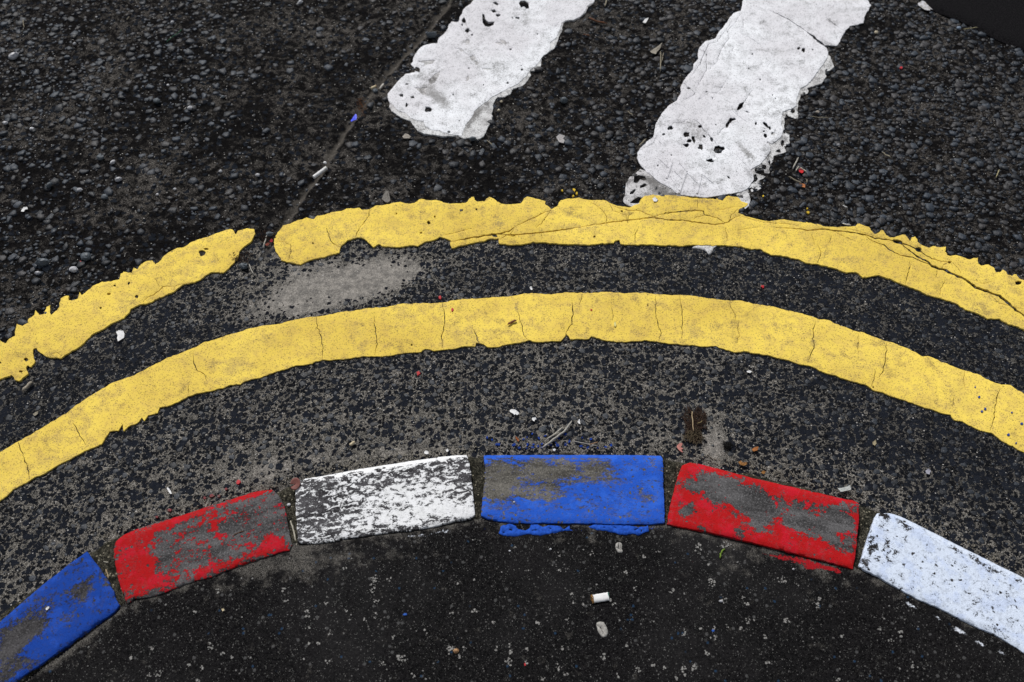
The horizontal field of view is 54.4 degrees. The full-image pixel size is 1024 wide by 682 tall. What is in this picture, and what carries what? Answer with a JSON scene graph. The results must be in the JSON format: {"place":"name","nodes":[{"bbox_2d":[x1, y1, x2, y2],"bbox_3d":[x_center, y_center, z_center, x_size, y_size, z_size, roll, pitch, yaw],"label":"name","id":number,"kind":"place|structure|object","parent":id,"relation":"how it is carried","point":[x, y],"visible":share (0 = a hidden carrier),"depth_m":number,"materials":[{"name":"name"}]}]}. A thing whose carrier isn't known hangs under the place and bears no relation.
{"place":"outdoors","nodes":[
{"label":"outdoors","id":0,"kind":"place"},
{"bbox_2d":[0,0,1023,614],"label":"road","id":1,"kind":"structure","parent":0,"point":[382,274],"depth_m":1.83,"materials":[{"name":"black asphalt"}]},
{"bbox_2d":[8,52,17,59],"bbox_3d":[-1.089,-0.624,2.176,0.014,0.015,0.023,17,56,12],"label":"pebble","id":2,"kind":"object","parent":1,"relation":"on","point":[12,55],"visible":1,"depth_m":2.17,"materials":[{"name":"stone"}]},
{"bbox_2d":[22,381,32,390],"bbox_3d":[-0.814,0.076,1.670,0.006,0.007,0.022,24,58,17],"label":"straw","id":3,"kind":"object","parent":1,"relation":"on","point":[27,386],"visible":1,"depth_m":1.67,"materials":[{"name":"beige plant"}]},
{"bbox_2d":[35,258,49,266],"bbox_3d":[-0.863,-0.144,1.828,0.028,0.017,0.014,0,54,0],"label":"pebble","id":4,"kind":"object","parent":1,"relation":"on","point":[42,262],"visible":1,"depth_m":1.82,"materials":[{"name":"grey stone"}]},
{"bbox_2d":[46,182,52,187],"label":"pebble","id":5,"kind":"object","parent":1,"relation":"on","point":[48,184],"visible":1,"depth_m":1.94,"materials":[{"name":"grey stone"}]},
{"bbox_2d":[0,552,121,681],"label":"kerb stone","id":6,"kind":"object","parent":1,"relation":"on","point":[77,596],"visible":0.98,"depth_m":1.42,"materials":[{"name":"blue paint"}]},
{"bbox_2d":[69,266,77,272],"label":"pebble","id":7,"kind":"object","parent":1,"relation":"on","point":[73,269],"visible":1,"depth_m":1.82,"materials":[{"name":"stone"}]},
{"bbox_2d":[80,252,90,260],"bbox_3d":[-0.787,-0.157,1.839,0.018,0.012,0.018,0,54,0],"label":"pebble","id":8,"kind":"object","parent":1,"relation":"on","point":[85,256],"visible":1,"depth_m":1.83,"materials":[{"name":"grey stone"}]},
{"bbox_2d":[96,155,103,159],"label":"pebble","id":9,"kind":"object","parent":1,"relation":"on","point":[99,157],"visible":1,"depth_m":1.99,"materials":[{"name":"grey stone"}]},
{"bbox_2d":[116,330,123,340],"bbox_3d":[-0.682,-0.010,1.735,0.014,0.002,0.025,-17,56,-12],"label":"paper scrap","id":10,"kind":"object","parent":1,"relation":"on","point":[120,334],"visible":1,"depth_m":1.74,"materials":[{"name":"white paper"}]},
{"bbox_2d":[0,228,255,381],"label":"yellow line","id":11,"kind":"object","parent":1,"relation":"on","point":[67,327],"visible":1,"depth_m":1.78,"materials":[{"name":"yellow paint"}]},
{"bbox_2d":[153,98,159,103],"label":"pebble","id":12,"kind":"object","parent":1,"relation":"on","point":[156,100],"visible":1,"depth_m":2.09,"materials":[{"name":"grey stone"}]},
{"bbox_2d":[114,490,292,603],"bbox_3d":[-0.462,0.310,1.503,0.255,0.043,0.121,-17,56,-12],"label":"kerb stone","id":13,"kind":"object","parent":1,"relation":"on","point":[159,558],"visible":0.95,"depth_m":1.48,"materials":[{"name":"red paint"}]},
{"bbox_2d":[230,250,252,264],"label":"leaf litter","id":14,"kind":"object","parent":1,"relation":"on","point":[240,255],"visible":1,"depth_m":1.84,"materials":[{"name":"brown plant"}]},
{"bbox_2d":[239,263,247,268],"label":"pebble","id":15,"kind":"object","parent":1,"relation":"on","point":[243,266],"visible":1,"depth_m":1.82,"materials":[{"name":"grey stone"}]},
{"bbox_2d":[258,229,274,247],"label":"leaf litter","id":16,"kind":"object","parent":1,"relation":"on","point":[262,236],"visible":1,"depth_m":1.87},
{"bbox_2d":[266,232,273,236],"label":"pebble","id":17,"kind":"object","parent":1,"relation":"on","point":[269,234],"visible":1,"depth_m":1.87,"materials":[{"name":"grey stone"}]},
{"bbox_2d":[312,166,327,178],"bbox_3d":[-0.379,-0.333,1.965,0.008,0.008,0.035,35,61,22],"label":"cigarette butt","id":18,"kind":"object","parent":1,"relation":"on","point":[319,172],"visible":1,"depth_m":1.96,"materials":[{"name":"white paper"}]},
{"bbox_2d":[355,98,366,115],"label":"leaf litter","id":19,"kind":"object","parent":1,"relation":"on","point":[361,104],"visible":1,"depth_m":2.08,"materials":[{"name":"brown plant"}]},
{"bbox_2d":[295,455,474,544],"bbox_3d":[-0.195,0.251,1.546,0.273,0.043,0.124,-7,54,-5],"label":"kerb stone","id":20,"kind":"object","parent":1,"relation":"on","point":[407,496],"visible":0.98,"depth_m":1.53,"materials":[{"name":"white paint"}]},
{"bbox_2d":[382,190,389,202],"bbox_3d":[-0.243,-0.280,1.930,0.017,0.003,0.032,0,54,0],"label":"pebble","id":21,"kind":"object","parent":1,"relation":"on","point":[386,197],"visible":1,"depth_m":1.93,"materials":[{"name":"grey stone"}]},
{"bbox_2d":[402,133,410,138],"bbox_3d":[-0.215,-0.416,2.029,0.015,0.003,0.014,22,57,15],"label":"stone flake","id":22,"kind":"object","parent":1,"relation":"on","point":[406,136],"visible":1,"depth_m":2.03,"materials":[{"name":"beige stone"}]},
{"bbox_2d":[426,32,436,37],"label":"pebble","id":23,"kind":"object","parent":1,"relation":"on","point":[431,34],"visible":1,"depth_m":2.22,"materials":[{"name":"grey stone"}]},
{"bbox_2d":[0,453,877,681],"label":"kerb bed","id":24,"kind":"object","parent":1,"relation":"on","point":[105,551],"visible":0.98,"depth_m":1.52,"materials":[{"name":"grey concrete"}]},
{"bbox_2d":[290,521,296,544],"bbox_3d":[-0.328,0.291,1.501,0.004,0.004,0.047,-16,56,-12],"label":"straw","id":25,"kind":"object","parent":24,"relation":"on","point":[293,531],"visible":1,"depth_m":1.50,"materials":[{"name":"beige plant"}]},
{"bbox_2d":[290,478,299,489],"bbox_3d":[-0.335,0.221,1.540,0.016,0.004,0.021,0,54,0],"label":"petal","id":26,"kind":"object","parent":24,"relation":"on","point":[295,482],"visible":1,"depth_m":1.54,"materials":[{"name":"pink plant"}]},
{"bbox_2d":[388,0,593,140],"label":"white bar","id":27,"kind":"object","parent":1,"relation":"on","point":[457,84],"visible":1,"depth_m":2.16,"materials":[{"name":"white paint"}]},
{"bbox_2d":[0,292,1023,500],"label":"yellow line","id":28,"kind":"object","parent":1,"relation":"on","point":[838,351],"visible":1,"depth_m":1.72,"materials":[{"name":"yellow paint"}]},
{"bbox_2d":[510,409,518,414],"bbox_3d":[0.004,0.117,1.643,0.016,0.001,0.009,36,62,23],"label":"paper scrap","id":29,"kind":"object","parent":1,"relation":"on","point":[514,411],"visible":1,"depth_m":1.64,"materials":[{"name":"white paper"}]},
{"bbox_2d":[49,441,1023,573],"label":"loose grit","id":30,"kind":"object","parent":1,"relation":"on","point":[973,545],"visible":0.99,"depth_m":1.57,"materials":[{"name":"grey gravel"}]},
{"bbox_2d":[486,432,611,449],"bbox_3d":[0.060,0.162,1.614,0.206,0.002,0.033,0,54,0],"label":"paint spatter","id":31,"kind":"object","parent":1,"relation":"on","point":[533,444],"visible":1,"depth_m":1.61,"materials":[{"name":"paint"}]},
{"bbox_2d":[542,421,571,447],"bbox_3d":[0.075,0.153,1.615,0.007,0.005,0.072,38,63,24],"label":"straw","id":32,"kind":"object","parent":1,"relation":"on","point":[558,435],"visible":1,"depth_m":1.61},
{"bbox_2d":[556,134,564,142],"bbox_3d":[0.099,-0.412,2.026,0.019,0.002,0.026,0,54,0],"label":"paper scrap","id":33,"kind":"object","parent":1,"relation":"on","point":[559,137],"visible":1,"depth_m":2.03,"materials":[{"name":"white paper"}]},
{"bbox_2d":[560,97,567,103],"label":"pebble","id":34,"kind":"object","parent":1,"relation":"on","point":[564,100],"visible":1,"depth_m":2.09,"materials":[{"name":"grey stone"}]},
{"bbox_2d":[481,455,664,524],"bbox_3d":[0.095,0.237,1.556,0.285,0.043,0.125,0,54,0],"label":"kerb stone","id":35,"kind":"object","parent":1,"relation":"on","point":[591,489],"visible":0.95,"depth_m":1.54,"materials":[{"name":"blue paint"}]},
{"bbox_2d":[589,17,606,23],"bbox_3d":[0.194,-0.723,2.250,0.046,0.005,0.006,22,57,15],"label":"twig","id":36,"kind":"object","parent":1,"relation":"on","point":[597,21],"visible":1,"depth_m":2.25,"materials":[{"name":"brown wood"}]},
{"bbox_2d":[274,195,1023,330],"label":"yellow line","id":37,"kind":"object","parent":1,"relation":"on","point":[577,221],"visible":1,"depth_m":1.87,"materials":[{"name":"yellow paint"}]},
{"bbox_2d":[650,43,661,53],"bbox_3d":[0.317,-0.645,2.192,0.015,0.006,0.042,23,57,16],"label":"dry leaf","id":38,"kind":"object","parent":1,"relation":"on","point":[655,50],"visible":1,"depth_m":2.19,"materials":[{"name":"beige plant"}]},
{"bbox_2d":[677,443,682,451],"bbox_3d":[0.270,0.172,1.599,0.010,0.003,0.017,0,54,0],"label":"paint flake","id":39,"kind":"object","parent":1,"relation":"on","point":[679,447],"visible":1,"depth_m":1.60,"materials":[{"name":"pink paint"}]},
{"bbox_2d":[682,428,705,445],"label":"leaf litter","id":40,"kind":"object","parent":1,"relation":"on","point":[691,437],"visible":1,"depth_m":1.61,"materials":[{"name":"brown plant"}]},
{"bbox_2d":[681,405,707,442],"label":"leaf litter","id":41,"kind":"object","parent":1,"relation":"on","point":[698,426],"visible":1,"depth_m":1.63,"materials":[{"name":"brown plant"}]},
{"bbox_2d":[692,245,716,254],"bbox_3d":[0.359,-0.169,1.854,0.047,0.003,0.022,0,54,0],"label":"paint patch","id":42,"kind":"object","parent":1,"relation":"on","point":[708,249],"visible":1,"depth_m":1.86,"materials":[{"name":"white paint"}]},
{"bbox_2d":[722,441,733,450],"bbox_3d":[0.349,0.168,1.605,0.020,0.004,0.019,0,54,0],"label":"moss tuft","id":43,"kind":"object","parent":1,"relation":"on","point":[727,445],"visible":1,"depth_m":1.60,"materials":[{"name":"black plant"}]},
{"bbox_2d":[738,461,746,465],"bbox_3d":[0.367,0.194,1.583,0.014,0.003,0.009,0,54,0],"label":"leaf bit","id":44,"kind":"object","parent":1,"relation":"on","point":[742,463],"visible":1,"depth_m":1.58,"materials":[{"name":"orange plant"}]},
{"bbox_2d":[623,0,870,208],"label":"white bar","id":45,"kind":"object","parent":1,"relation":"on","point":[771,36],"visible":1,"depth_m":2.10,"materials":[{"name":"white paint"}]},
{"bbox_2d":[667,463,858,569],"bbox_3d":[0.384,0.270,1.533,0.281,0.043,0.121,12,55,9],"label":"kerb stone","id":46,"kind":"object","parent":1,"relation":"on","point":[770,515],"visible":0.95,"depth_m":1.51,"materials":[{"name":"red paint"}]},
{"bbox_2d":[838,485,850,491],"bbox_3d":[0.519,0.231,1.554,0.020,0.003,0.007,-12,55,-8],"label":"paper scrap","id":47,"kind":"object","parent":1,"relation":"on","point":[846,488],"visible":1,"depth_m":1.55,"materials":[{"name":"white paper"}]},
{"bbox_2d":[918,0,932,9],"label":"foil scrap","id":48,"kind":"object","parent":1,"relation":"on","point":[923,5],"visible":1,"depth_m":2.29,"materials":[{"name":"silver metal"}]},
{"bbox_2d":[858,513,1023,652],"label":"kerb stone","id":49,"kind":"object","parent":1,"relation":"on","point":[914,560],"visible":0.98,"depth_m":1.45,"materials":[{"name":"white paint"}]},
{"bbox_2d":[923,0,1023,50],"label":"road patch","id":50,"kind":"object","parent":1,"relation":"on","point":[1001,21],"visible":1,"depth_m":2.26,"materials":[{"name":"black asphalt"}]},
{"bbox_2d":[25,517,1023,681],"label":"pavement","id":51,"kind":"structure","parent":0,"point":[268,634],"depth_m":1.42,"materials":[{"name":"black asphalt"}]},
{"bbox_2d":[499,524,569,536],"bbox_3d":[0.034,0.286,1.502,0.108,0.004,0.021,0,54,0],"label":"paint spill","id":52,"kind":"object","parent":51,"relation":"on","point":[537,529],"visible":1,"depth_m":1.50,"materials":[{"name":"blue paint"}]},
{"bbox_2d":[87,539,1003,681],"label":"pale flecks","id":53,"kind":"object","parent":51,"relation":"on","point":[538,623],"visible":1,"depth_m":1.41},
{"bbox_2d":[590,592,609,602],"bbox_3d":[0.127,0.370,1.436,0.026,0.005,0.013,-8,54,-6],"label":"cigarette butt","id":54,"kind":"object","parent":51,"relation":"on","point":[600,597],"visible":1,"depth_m":1.43,"materials":[{"name":"white paper"}]},
{"bbox_2d":[596,622,607,636],"bbox_3d":[0.128,0.409,1.411,0.014,0.004,0.023,-10,55,-7],"label":"chewing gum","id":55,"kind":"object","parent":51,"relation":"on","point":[604,631],"visible":1,"depth_m":1.41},
{"bbox_2d":[589,524,648,534],"bbox_3d":[0.161,0.286,1.502,0.090,0.004,0.018,0,54,0],"label":"paint spill","id":56,"kind":"object","parent":51,"relation":"on","point":[623,529],"visible":1,"depth_m":1.50,"materials":[{"name":"blue paint"}]},
{"bbox_2d":[616,542,622,552],"bbox_3d":[0.160,0.308,1.484,0.011,0.004,0.016,0,54,0],"label":"chewing gum","id":57,"kind":"object","parent":51,"relation":"on","point":[619,550],"visible":1,"depth_m":1.48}
]}

